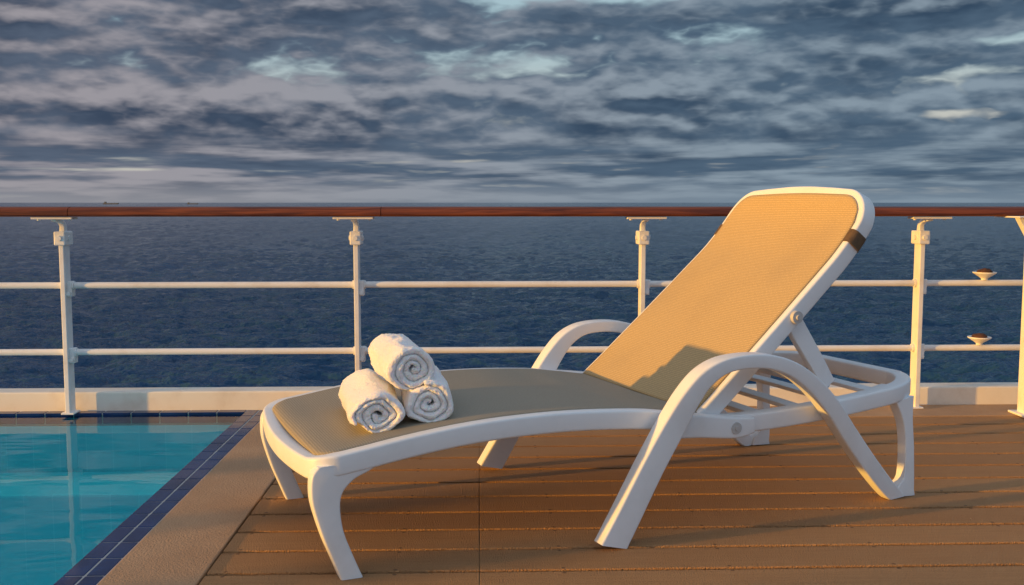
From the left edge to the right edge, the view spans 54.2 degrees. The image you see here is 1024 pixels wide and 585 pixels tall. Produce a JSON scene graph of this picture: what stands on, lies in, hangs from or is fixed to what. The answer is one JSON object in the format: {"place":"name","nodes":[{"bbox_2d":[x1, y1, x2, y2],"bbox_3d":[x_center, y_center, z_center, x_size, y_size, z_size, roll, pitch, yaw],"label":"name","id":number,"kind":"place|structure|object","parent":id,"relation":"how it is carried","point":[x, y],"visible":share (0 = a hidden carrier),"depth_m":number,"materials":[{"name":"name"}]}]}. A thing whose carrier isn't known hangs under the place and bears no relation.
{"place":"outdoors","nodes":[
{"label":"outdoors","id":0,"kind":"place"},
{"bbox_2d":[97,422,275,584],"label":"pavement","id":1,"kind":"structure","parent":0,"point":[187,538],"depth_m":3.11,"materials":[{"name":"beige stone"}]},
{"bbox_2d":[479,497,479,560],"bbox_3d":[2.426,0.931,2.350,7.000,0.224,5.550,0,5,-2],"label":"deck underlay","id":2,"kind":"object","parent":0,"point":[479,528],"depth_m":3.15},
{"bbox_2d":[0,382,1017,425],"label":"wall","id":3,"kind":"structure","parent":2,"relation":"on","point":[142,399],"depth_m":4.84,"materials":[{"name":"beige paint"}]},
{"bbox_2d":[199,416,1023,584],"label":"deck","id":4,"kind":"structure","parent":2,"relation":"on","point":[803,504],"depth_m":3.19,"materials":[{"name":"brown wood"}]},
{"bbox_2d":[260,186,914,579],"bbox_3d":[0.296,0.169,3.372,2.184,1.056,1.001,-2,6,-23],"label":"lounge chair","id":5,"kind":"object","parent":4,"relation":"on","point":[702,336],"visible":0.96,"depth_m":3.26,"materials":[{"name":"white plastic"}]},
{"bbox_2d":[338,369,404,432],"bbox_3d":[-0.419,0.317,2.962,0.165,0.124,0.415,-1,5,-13],"label":"rolled towel","id":6,"kind":"object","parent":5,"relation":"on","point":[371,402],"visible":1,"depth_m":2.78,"materials":[{"name":"fabric"}]},
{"bbox_2d":[400,366,452,422],"bbox_3d":[-0.260,0.288,2.994,0.144,0.135,0.368,-1,5,-9],"label":"rolled towel","id":7,"kind":"object","parent":5,"relation":"on","point":[428,400],"visible":0.82,"depth_m":2.82,"materials":[{"name":"fabric"}]},
{"bbox_2d":[368,333,434,389],"bbox_3d":[-0.334,0.199,2.963,0.147,0.126,0.326,-2,6,-18],"label":"rolled towel","id":8,"kind":"object","parent":7,"relation":"on","point":[401,361],"visible":1,"depth_m":2.83,"materials":[{"name":"fabric"}]},
{"bbox_2d":[994,216,1023,417],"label":"support post","id":9,"kind":"object","parent":4,"relation":"on","point":[1019,411],"visible":0.92,"depth_m":4.70,"materials":[{"name":"white metal"}]},
{"bbox_2d":[724,404,1018,417],"bbox_3d":[2.472,0.580,4.839,6.741,0.028,0.254,0,5,-2],"label":"deck margin","id":10,"kind":"object","parent":2,"relation":"on","point":[987,410],"visible":0.09,"depth_m":4.79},
{"bbox_2d":[0,207,1023,414],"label":"railing","id":11,"kind":"object","parent":10,"relation":"on","point":[67,286],"visible":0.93,"depth_m":4.71,"materials":[{"name":"white metal"}]},
{"bbox_2d":[0,203,1023,387],"bbox_3d":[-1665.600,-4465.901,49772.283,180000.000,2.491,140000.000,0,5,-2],"label":"sea","id":12,"kind":"structure","parent":0,"point":[320,249],"depth_m":144.93,"materials":[{"name":"liquid"}]},
{"bbox_2d":[0,0,1023,202],"label":"sky","id":13,"kind":"structure","parent":0,"point":[109,101],"materials":[{"name":"grey"}]},
{"bbox_2d":[967,333,991,344],"bbox_3d":[2.275,0.225,4.868,0.108,0.058,0.108,0,5,-2],"label":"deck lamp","id":14,"kind":"object","parent":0,"point":[979,338],"visible":1,"depth_m":4.84,"materials":[{"name":"white metal"}]},
{"bbox_2d":[972,268,996,279],"bbox_3d":[2.287,-0.090,4.840,0.108,0.058,0.108,0,5,-2],"label":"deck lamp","id":15,"kind":"object","parent":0,"point":[984,273],"visible":1,"depth_m":4.81,"materials":[{"name":"white metal"}]},
{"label":"ship hull","id":16,"kind":"structure","parent":0,"visible":0},
{"bbox_2d":[0,410,262,584],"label":"swimming pool","id":17,"kind":"structure","parent":16,"relation":"on","point":[90,498],"depth_m":4.51,"materials":[{"name":"liquid"}]}
]}

